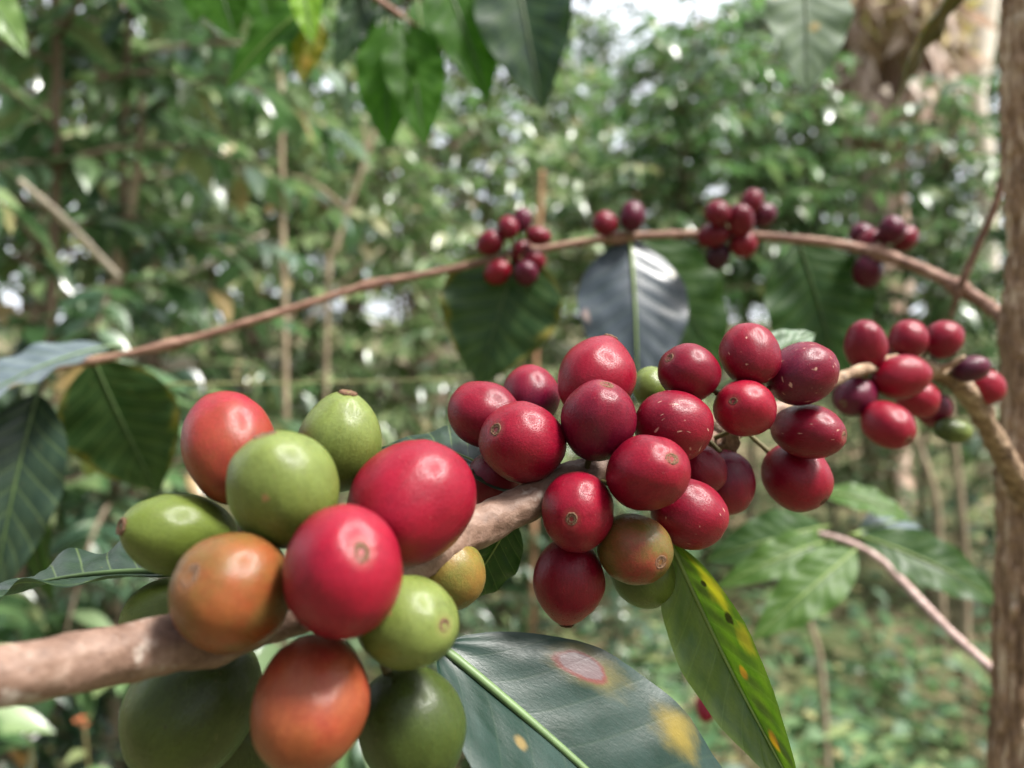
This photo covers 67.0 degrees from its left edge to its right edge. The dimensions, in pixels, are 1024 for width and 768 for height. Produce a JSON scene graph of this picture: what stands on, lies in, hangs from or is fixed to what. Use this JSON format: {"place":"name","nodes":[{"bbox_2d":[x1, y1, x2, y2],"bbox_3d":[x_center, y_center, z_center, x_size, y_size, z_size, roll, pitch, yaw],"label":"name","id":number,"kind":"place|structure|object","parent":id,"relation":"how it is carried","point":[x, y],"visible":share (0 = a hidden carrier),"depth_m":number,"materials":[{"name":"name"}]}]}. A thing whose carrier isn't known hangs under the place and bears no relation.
{"place":"outdoors","nodes":[
{"label":"outdoors","id":0,"kind":"place"},
{"bbox_2d":[0,322,995,767],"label":"ground","id":1,"kind":"structure","parent":0,"point":[792,674],"depth_m":3.25,"materials":[{"name":"green plant"}]},
{"bbox_2d":[0,16,104,344],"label":"coffee shrub","id":2,"kind":"object","parent":1,"relation":"on","point":[39,289],"visible":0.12,"depth_m":2.28,"materials":[{"name":"green plant"}]},
{"bbox_2d":[26,478,193,767],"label":"coffee shrub","id":3,"kind":"object","parent":1,"relation":"on","point":[100,759],"visible":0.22,"depth_m":1.46,"materials":[{"name":"green plant"}]},
{"bbox_2d":[0,0,247,587],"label":"coffee shrub","id":4,"kind":"object","parent":1,"relation":"on","point":[105,113],"visible":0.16,"depth_m":3.64,"materials":[{"name":"green plant"}]},
{"bbox_2d":[88,59,165,767],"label":"sapling","id":5,"kind":"object","parent":1,"relation":"on","point":[117,260],"visible":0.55,"depth_m":1.64,"materials":[{"name":"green plant"}]},
{"bbox_2d":[0,0,266,406],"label":"shade tree","id":6,"kind":"object","parent":1,"relation":"on","point":[32,309],"visible":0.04,"depth_m":7.93,"materials":[{"name":"green plant"}]},
{"bbox_2d":[29,0,269,489],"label":"coffee shrub","id":7,"kind":"object","parent":1,"relation":"on","point":[176,212],"visible":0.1,"depth_m":5.18,"materials":[{"name":"green plant"}]},
{"bbox_2d":[1,0,305,368],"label":"shade tree","id":8,"kind":"object","parent":1,"relation":"on","point":[149,359],"visible":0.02,"depth_m":11.82,"materials":[{"name":"green plant"}]},
{"bbox_2d":[0,0,368,767],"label":"coffee shrub","id":9,"kind":"object","parent":1,"relation":"on","point":[18,216],"visible":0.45,"depth_m":1.46,"materials":[{"name":"green plant"}]},
{"bbox_2d":[0,0,378,767],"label":"coffee shrub","id":10,"kind":"object","parent":1,"relation":"on","point":[84,532],"visible":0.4,"depth_m":1.61,"materials":[{"name":"green plant"}]},
{"bbox_2d":[17,178,120,278],"bbox_3d":[-0.697,-0.241,1.225,0.015,0.130,0.172,0,0,23],"label":"dead stick","id":11,"kind":"object","parent":10,"relation":"on","point":[80,237],"visible":1,"depth_m":1.22,"materials":[{"name":"brown wood"}]},
{"bbox_2d":[24,0,377,498],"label":"coffee shrub","id":12,"kind":"object","parent":1,"relation":"on","point":[263,124],"visible":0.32,"depth_m":2.74,"materials":[{"name":"green plant"}]},
{"bbox_2d":[62,0,366,399],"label":"shade tree","id":13,"kind":"object","parent":1,"relation":"on","point":[261,357],"visible":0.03,"depth_m":9.38,"materials":[{"name":"green plant"}]},
{"bbox_2d":[132,5,355,531],"bbox_3d":[-1.458,-0.748,4.254,1.110,3.296,1.208,0,0,-19],"label":"coffee shrub","id":14,"kind":"object","parent":1,"relation":"on","point":[199,218],"visible":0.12,"depth_m":4.23,"materials":[{"name":"green plant"}]},
{"bbox_2d":[246,287,360,419],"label":"coffee shrub","id":15,"kind":"object","parent":1,"relation":"on","point":[299,365],"visible":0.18,"depth_m":4.09,"materials":[{"name":"green plant"}]},
{"bbox_2d":[163,0,449,439],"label":"coffee shrub","id":16,"kind":"object","parent":1,"relation":"on","point":[341,265],"visible":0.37,"depth_m":3.23,"materials":[{"name":"green plant"}]},
{"bbox_2d":[242,82,412,390],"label":"coffee shrub","id":17,"kind":"object","parent":1,"relation":"on","point":[316,256],"visible":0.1,"depth_m":5.96,"materials":[{"name":"green plant"}]},
{"bbox_2d":[273,51,382,643],"bbox_3d":[-0.487,0.075,1.879,0.358,2.147,0.082,0,0,-8],"label":"sapling","id":18,"kind":"object","parent":1,"relation":"on","point":[287,346],"visible":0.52,"depth_m":1.89,"materials":[{"name":"brown plant"}]},
{"bbox_2d":[285,121,376,502],"bbox_3d":[-0.463,0.166,2.078,0.405,1.957,0.122,0,0,15],"label":"sapling","id":19,"kind":"object","parent":1,"relation":"on","point":[347,210],"visible":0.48,"depth_m":2.09,"materials":[{"name":"brown plant"}]},
{"bbox_2d":[210,9,471,369],"bbox_3d":[-2.604,-4.496,12.572,5.405,8.973,4.967,0,0,-23],"label":"shade tree","id":20,"kind":"object","parent":1,"relation":"on","point":[351,305],"depth_m":12.45,"materials":[{"name":"green plant"}]},
{"bbox_2d":[293,4,473,440],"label":"coffee shrub","id":21,"kind":"object","parent":1,"relation":"on","point":[416,213],"visible":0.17,"depth_m":5.02,"materials":[{"name":"green plant"}]},
{"bbox_2d":[198,0,633,412],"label":"shade tree","id":22,"kind":"object","parent":1,"relation":"on","point":[469,102],"visible":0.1,"depth_m":8.46,"materials":[{"name":"green plant"}]},
{"bbox_2d":[253,113,579,503],"bbox_3d":[-0.410,0.023,2.986,1.209,2.091,1.407,0,0,41],"label":"coffee shrub","id":23,"kind":"object","parent":1,"relation":"on","point":[411,423],"visible":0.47,"depth_m":2.97,"materials":[{"name":"green plant"}]},
{"bbox_2d":[353,328,544,766],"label":"coffee shrub","id":24,"kind":"object","parent":1,"relation":"on","point":[466,614],"visible":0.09,"depth_m":2.25,"materials":[{"name":"green plant"}]},
{"bbox_2d":[348,42,602,414],"bbox_3d":[-0.130,-0.527,3.809,1.406,2.992,1.341,0,0,-28],"label":"coffee shrub","id":25,"kind":"object","parent":1,"relation":"on","point":[471,151],"visible":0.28,"depth_m":3.85,"materials":[{"name":"green plant"}]},
{"bbox_2d":[6,367,996,767],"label":"undergrowth","id":26,"kind":"object","parent":1,"relation":"on","point":[850,749],"visible":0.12,"depth_m":2.46,"materials":[{"name":"green plant"}]},
{"bbox_2d":[0,0,1023,767],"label":"coffee tree","id":27,"kind":"object","parent":1,"relation":"on","point":[542,700],"visible":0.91,"depth_m":0.32,"materials":[{"name":"green plant"}]},
{"bbox_2d":[118,578,170,624],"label":"coffee cherry","id":28,"kind":"object","parent":27,"relation":"attached to","point":[150,599],"visible":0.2,"depth_m":0.13,"materials":[{"name":"green plant"}]},
{"bbox_2d":[116,494,237,576],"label":"coffee cherry","id":29,"kind":"object","parent":27,"relation":"attached to","point":[163,534],"visible":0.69,"depth_m":0.11,"materials":[{"name":"green plant"}]},
{"bbox_2d":[118,651,261,767],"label":"coffee cherry","id":30,"kind":"object","parent":27,"relation":"attached to","point":[192,719],"visible":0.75,"depth_m":0.11,"materials":[{"name":"green plant"}]},
{"bbox_2d":[180,391,273,504],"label":"coffee cherry","id":31,"kind":"object","parent":27,"relation":"attached to","point":[219,429],"visible":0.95,"depth_m":0.11,"materials":[{"name":"red plant"}]},
{"bbox_2d":[168,532,288,653],"bbox_3d":[-0.036,0.027,0.101,0.017,0.016,0.015,0,0,-43],"label":"coffee cherry","id":32,"kind":"object","parent":27,"relation":"attached to","point":[226,595],"visible":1,"depth_m":0.10,"materials":[{"name":"orange plant"}]},
{"bbox_2d":[220,730,269,767],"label":"coffee cherry","id":33,"kind":"object","parent":27,"relation":"attached to","point":[245,755],"visible":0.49,"depth_m":0.12,"materials":[{"name":"green plant"}]},
{"bbox_2d":[226,430,338,548],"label":"coffee cherry","id":34,"kind":"object","parent":27,"relation":"attached to","point":[282,486],"visible":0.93,"depth_m":0.10,"materials":[{"name":"green plant"}]},
{"bbox_2d":[0,0,571,149],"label":"coffee branch","id":35,"kind":"object","parent":27,"relation":"attached to","point":[400,69],"visible":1,"depth_m":0.46,"materials":[{"name":"green plant"}]},
{"bbox_2d":[250,634,369,767],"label":"coffee cherry","id":36,"kind":"object","parent":27,"relation":"attached to","point":[310,705],"visible":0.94,"depth_m":0.10,"materials":[{"name":"orange plant"}]},
{"bbox_2d":[298,389,381,492],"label":"coffee cherry","id":37,"kind":"object","parent":27,"relation":"attached to","point":[342,427],"visible":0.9,"depth_m":0.12,"materials":[{"name":"green plant"}]},
{"bbox_2d":[282,504,402,639],"bbox_3d":[-0.024,0.027,0.103,0.015,0.017,0.029,0,-27,-30],"label":"coffee cherry","id":38,"kind":"object","parent":27,"relation":"attached to","point":[342,571],"visible":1,"depth_m":0.09,"materials":[{"name":"red plant"}]},
{"bbox_2d":[358,575,458,670],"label":"coffee cherry","id":39,"kind":"object","parent":27,"relation":"attached to","point":[417,627],"visible":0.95,"depth_m":0.10,"materials":[{"name":"green plant"}]},
{"bbox_2d":[347,439,476,567],"bbox_3d":[-0.016,0.019,0.116,0.018,0.018,0.023,-2,34,51],"label":"coffee cherry","id":40,"kind":"object","parent":27,"relation":"attached to","point":[419,497],"visible":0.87,"depth_m":0.11,"materials":[{"name":"red plant"}]},
{"bbox_2d":[358,664,465,767],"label":"coffee cherry","id":41,"kind":"object","parent":27,"relation":"attached to","point":[415,718],"visible":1,"depth_m":0.11,"materials":[{"name":"green plant"}]},
{"bbox_2d":[428,546,485,610],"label":"coffee cherry","id":42,"kind":"object","parent":27,"relation":"attached to","point":[459,577],"visible":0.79,"depth_m":0.12,"materials":[{"name":"yellow plant"}]},
{"bbox_2d":[447,381,515,446],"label":"coffee cherry","id":43,"kind":"object","parent":27,"relation":"attached to","point":[473,406],"visible":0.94,"depth_m":0.15,"materials":[{"name":"red plant"}]},
{"bbox_2d":[470,454,521,503],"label":"coffee cherry","id":44,"kind":"object","parent":27,"relation":"attached to","point":[483,469],"visible":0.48,"depth_m":0.15,"materials":[{"name":"red plant"}]},
{"bbox_2d":[479,401,566,482],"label":"coffee cherry","id":45,"kind":"object","parent":27,"relation":"attached to","point":[522,441],"visible":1,"depth_m":0.13,"materials":[{"name":"red plant"}]},
{"bbox_2d":[503,364,559,415],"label":"coffee cherry","id":46,"kind":"object","parent":27,"relation":"attached to","point":[535,384],"visible":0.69,"depth_m":0.16,"materials":[{"name":"red plant"}]},
{"bbox_2d":[533,542,605,627],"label":"coffee cherry","id":47,"kind":"object","parent":27,"relation":"attached to","point":[569,589],"visible":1,"depth_m":0.14,"materials":[{"name":"red plant"}]},
{"bbox_2d":[542,471,613,552],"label":"coffee cherry","id":48,"kind":"object","parent":27,"relation":"attached to","point":[577,511],"visible":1,"depth_m":0.13,"materials":[{"name":"red plant"}]},
{"bbox_2d":[558,333,636,404],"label":"coffee cherry","id":49,"kind":"object","parent":27,"relation":"attached to","point":[606,357],"visible":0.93,"depth_m":0.14,"materials":[{"name":"red plant"}]},
{"bbox_2d":[561,379,636,468],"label":"coffee cherry","id":50,"kind":"object","parent":27,"relation":"attached to","point":[598,420],"visible":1,"depth_m":0.13,"materials":[{"name":"red plant"}]},
{"bbox_2d":[619,201,644,237],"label":"coffee cherry","id":51,"kind":"object","parent":27,"relation":"attached to","point":[632,216],"visible":1,"depth_m":0.37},
{"bbox_2d":[597,513,673,584],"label":"coffee cherry","id":52,"kind":"object","parent":27,"relation":"attached to","point":[634,549],"visible":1,"depth_m":0.13,"materials":[{"name":"orange plant"}]},
{"bbox_2d":[610,563,675,608],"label":"coffee cherry","id":53,"kind":"object","parent":27,"relation":"attached to","point":[656,594],"visible":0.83,"depth_m":0.15,"materials":[{"name":"green plant"}]},
{"bbox_2d":[601,435,690,510],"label":"coffee cherry","id":54,"kind":"object","parent":27,"relation":"attached to","point":[647,472],"visible":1,"depth_m":0.13,"materials":[{"name":"red plant"}]},
{"bbox_2d":[633,366,665,403],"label":"coffee cherry","id":55,"kind":"object","parent":27,"relation":"attached to","point":[648,384],"visible":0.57,"depth_m":0.16,"materials":[{"name":"green plant"}]},
{"bbox_2d":[635,390,713,459],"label":"coffee cherry","id":56,"kind":"object","parent":27,"relation":"attached to","point":[684,421],"visible":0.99,"depth_m":0.14,"materials":[{"name":"red plant"}]},
{"bbox_2d":[650,478,728,549],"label":"coffee cherry","id":57,"kind":"object","parent":27,"relation":"attached to","point":[695,516],"visible":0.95,"depth_m":0.14,"materials":[{"name":"red plant"}]},
{"bbox_2d":[658,343,721,399],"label":"coffee cherry","id":58,"kind":"object","parent":27,"relation":"attached to","point":[693,369],"visible":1,"depth_m":0.14,"materials":[{"name":"red plant"}]},
{"bbox_2d":[689,446,727,490],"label":"coffee cherry","id":59,"kind":"object","parent":27,"relation":"attached to","point":[708,465],"visible":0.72,"depth_m":0.15,"materials":[{"name":"red plant"}]},
{"bbox_2d":[709,440,755,514],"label":"coffee cherry","id":60,"kind":"object","parent":27,"relation":"attached to","point":[736,491],"visible":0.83,"depth_m":0.16,"materials":[{"name":"red plant"}]},
{"bbox_2d":[727,196,754,236],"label":"coffee cherry","id":61,"kind":"object","parent":27,"relation":"attached to","point":[741,222],"visible":1,"depth_m":0.36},
{"bbox_2d":[713,380,776,439],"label":"coffee cherry","id":62,"kind":"object","parent":27,"relation":"attached to","point":[744,408],"visible":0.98,"depth_m":0.14,"materials":[{"name":"red plant"}]},
{"bbox_2d":[719,323,781,386],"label":"coffee cherry","id":63,"kind":"object","parent":27,"relation":"attached to","point":[749,351],"visible":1,"depth_m":0.15,"materials":[{"name":"red plant"}]},
{"bbox_2d":[748,436,833,511],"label":"coffee cherry","id":64,"kind":"object","parent":27,"relation":"attached to","point":[790,482],"visible":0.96,"depth_m":0.16,"materials":[{"name":"red plant"}]},
{"bbox_2d":[766,342,839,405],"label":"coffee cherry","id":65,"kind":"object","parent":27,"relation":"attached to","point":[808,373],"visible":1,"depth_m":0.15,"materials":[{"name":"red plant"}]},
{"bbox_2d":[769,404,846,458],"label":"coffee cherry","id":66,"kind":"object","parent":27,"relation":"attached to","point":[810,431],"visible":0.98,"depth_m":0.15,"materials":[{"name":"red plant"}]},
{"bbox_2d":[832,377,878,416],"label":"coffee cherry","id":67,"kind":"object","parent":27,"relation":"attached to","point":[853,397],"visible":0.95,"depth_m":0.23,"materials":[{"name":"purple plant"}]},
{"bbox_2d":[843,320,888,366],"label":"coffee cherry","id":68,"kind":"object","parent":27,"relation":"attached to","point":[865,341],"visible":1,"depth_m":0.23,"materials":[{"name":"red plant"}]},
{"bbox_2d":[852,254,883,288],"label":"coffee cherry","id":69,"kind":"object","parent":27,"relation":"attached to","point":[867,272],"visible":1,"depth_m":0.37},
{"bbox_2d":[860,374,916,449],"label":"coffee cherry","id":70,"kind":"object","parent":27,"relation":"attached to","point":[887,425],"visible":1,"depth_m":0.22,"materials":[{"name":"red plant"}]},
{"bbox_2d":[878,215,906,249],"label":"coffee cherry","id":71,"kind":"object","parent":27,"relation":"attached to","point":[892,229],"visible":1,"depth_m":0.36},
{"bbox_2d":[867,355,932,399],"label":"coffee cherry","id":72,"kind":"object","parent":27,"relation":"attached to","point":[899,377],"visible":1,"depth_m":0.23,"materials":[{"name":"red plant"}]},
{"bbox_2d":[887,320,929,356],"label":"coffee cherry","id":73,"kind":"object","parent":27,"relation":"attached to","point":[907,337],"visible":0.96,"depth_m":0.24,"materials":[{"name":"red plant"}]},
{"bbox_2d":[895,383,940,417],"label":"coffee cherry","id":74,"kind":"object","parent":27,"relation":"attached to","point":[926,402],"visible":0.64,"depth_m":0.24,"materials":[{"name":"red plant"}]},
{"bbox_2d":[922,320,964,358],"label":"coffee cherry","id":75,"kind":"object","parent":27,"relation":"attached to","point":[947,339],"visible":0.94,"depth_m":0.25,"materials":[{"name":"red plant"}]},
{"bbox_2d":[928,418,972,442],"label":"coffee cherry","id":76,"kind":"object","parent":27,"relation":"attached to","point":[952,430],"visible":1,"depth_m":0.25,"materials":[{"name":"green plant"}]},
{"bbox_2d":[947,355,990,381],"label":"coffee cherry","id":77,"kind":"object","parent":27,"relation":"attached to","point":[972,368],"visible":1,"depth_m":0.25,"materials":[{"name":"purple plant"}]},
{"bbox_2d":[973,370,1006,404],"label":"coffee cherry","id":78,"kind":"object","parent":27,"relation":"attached to","point":[992,386],"visible":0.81,"depth_m":0.27,"materials":[{"name":"red plant"}]},
{"bbox_2d":[405,15,641,366],"bbox_3d":[0.232,-0.827,5.205,1.463,3.264,1.534,0,0,42],"label":"coffee shrub","id":79,"kind":"object","parent":1,"relation":"on","point":[567,102],"visible":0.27,"depth_m":5.12,"materials":[{"name":"green plant"}]},
{"bbox_2d":[399,0,665,284],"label":"shade tree","id":80,"kind":"object","parent":1,"relation":"on","point":[582,36],"visible":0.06,"depth_m":11.41,"materials":[{"name":"green plant"}]},
{"bbox_2d":[521,170,543,632],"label":"sapling","id":81,"kind":"object","parent":1,"relation":"on","point":[532,616],"visible":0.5,"depth_m":2.39,"materials":[{"name":"brown plant"}]},
{"bbox_2d":[430,150,712,632],"bbox_3d":[0.275,0.051,3.142,1.149,1.986,1.336,0,0,-19],"label":"coffee shrub","id":82,"kind":"object","parent":1,"relation":"on","point":[559,261],"visible":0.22,"depth_m":3.17,"materials":[{"name":"green plant"}]},
{"bbox_2d":[510,92,641,286],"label":"coffee shrub","id":83,"kind":"object","parent":1,"relation":"on","point":[592,138],"visible":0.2,"depth_m":5.60,"materials":[{"name":"green plant"}]},
{"bbox_2d":[513,17,673,268],"bbox_3d":[1.921,-3.970,16.038,3.825,6.909,4.162,0,0,21],"label":"shade tree","id":84,"kind":"object","parent":1,"relation":"on","point":[605,43],"visible":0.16,"depth_m":15.36,"materials":[{"name":"green plant"}]},
{"bbox_2d":[531,433,694,694],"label":"coffee shrub","id":85,"kind":"object","parent":1,"relation":"on","point":[591,619],"visible":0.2,"depth_m":2.22,"materials":[{"name":"green plant"}]},
{"bbox_2d":[579,22,743,262],"bbox_3d":[3.085,-3.668,15.042,3.503,6.554,3.536,0,0,43],"label":"shade tree","id":86,"kind":"object","parent":1,"relation":"on","point":[627,91],"visible":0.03,"depth_m":14.68,"materials":[{"name":"green plant"}]},
{"bbox_2d":[575,70,783,399],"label":"coffee shrub","id":87,"kind":"object","parent":1,"relation":"on","point":[645,134],"visible":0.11,"depth_m":4.47,"materials":[{"name":"green plant"}]},
{"bbox_2d":[543,0,821,517],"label":"coffee shrub","id":88,"kind":"object","parent":1,"relation":"on","point":[699,131],"visible":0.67,"depth_m":3.30,"materials":[{"name":"green plant"}]},
{"bbox_2d":[630,18,891,584],"bbox_3d":[1.146,-0.376,3.657,1.330,2.742,1.327,0,0,-16],"label":"coffee shrub","id":89,"kind":"object","parent":1,"relation":"on","point":[749,134],"visible":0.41,"depth_m":3.66,"materials":[{"name":"green plant"}]},
{"bbox_2d":[727,83,873,308],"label":"coffee shrub","id":90,"kind":"object","parent":1,"relation":"on","point":[838,207],"visible":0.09,"depth_m":5.16,"materials":[{"name":"green plant"}]},
{"bbox_2d":[660,0,940,313],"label":"shade tree","id":91,"kind":"object","parent":1,"relation":"on","point":[709,50],"visible":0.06,"depth_m":12.78,"materials":[{"name":"green plant"}]},
{"bbox_2d":[806,621,830,767],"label":"sapling","id":92,"kind":"object","parent":1,"relation":"on","point":[822,696],"visible":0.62,"depth_m":1.89,"materials":[{"name":"brown plant"}]},
{"bbox_2d":[734,76,916,545],"bbox_3d":[1.493,-0.217,3.635,0.807,2.398,0.879,0,0,-10],"label":"coffee shrub","id":93,"kind":"object","parent":1,"relation":"on","point":[849,186],"visible":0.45,"depth_m":3.62,"materials":[{"name":"green plant"}]},
{"bbox_2d":[707,0,1000,270],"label":"shade tree","id":94,"kind":"object","parent":1,"relation":"on","point":[759,22],"visible":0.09,"depth_m":9.96,"materials":[{"name":"green plant"}]},
{"bbox_2d":[812,389,918,548],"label":"coffee shrub","id":95,"kind":"object","parent":1,"relation":"on","point":[849,474],"visible":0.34,"depth_m":3.98,"materials":[{"name":"green plant"}]},
{"bbox_2d":[792,0,999,510],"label":"tree trunk","id":96,"kind":"object","parent":1,"relation":"on","point":[881,37],"visible":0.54,"depth_m":4.57,"materials":[{"name":"brown wood"}]},
{"bbox_2d":[821,0,1005,363],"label":"shade tree","id":97,"kind":"object","parent":1,"relation":"on","point":[923,162],"visible":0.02,"depth_m":12.84,"materials":[{"name":"green plant"}]},
{"bbox_2d":[846,69,1007,598],"bbox_3d":[1.871,-0.148,3.440,1.128,2.330,1.130,0,0,31],"label":"coffee shrub","id":98,"kind":"object","parent":1,"relation":"on","point":[951,225],"visible":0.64,"depth_m":3.36,"materials":[{"name":"green plant"}]},
{"bbox_2d":[864,219,1000,546],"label":"coffee shrub","id":99,"kind":"object","parent":1,"relation":"on","point":[966,457],"visible":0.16,"depth_m":3.94,"materials":[{"name":"green plant"}]},
{"bbox_2d":[913,432,958,657],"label":"sapling","id":100,"kind":"object","parent":1,"relation":"on","point":[940,603],"visible":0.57,"depth_m":2.89,"materials":[{"name":"brown plant"}]},
{"bbox_2d":[910,208,1005,606],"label":"coffee shrub","id":101,"kind":"object","parent":1,"relation":"on","point":[972,498],"visible":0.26,"depth_m":3.37,"materials":[{"name":"green plant"}]},
{"bbox_2d":[950,398,970,708],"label":"sapling","id":102,"kind":"object","parent":1,"relation":"on","point":[964,616],"visible":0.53,"depth_m":2.59,"materials":[{"name":"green plant"}]},
{"bbox_2d":[959,0,999,497],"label":"trunk","id":103,"kind":"object","parent":1,"relation":"on","point":[986,36],"visible":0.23,"depth_m":5.14,"materials":[{"name":"brown plant"}]},
{"bbox_2d":[1,0,1004,321],"label":"sky","id":104,"kind":"structure","parent":0,"point":[665,9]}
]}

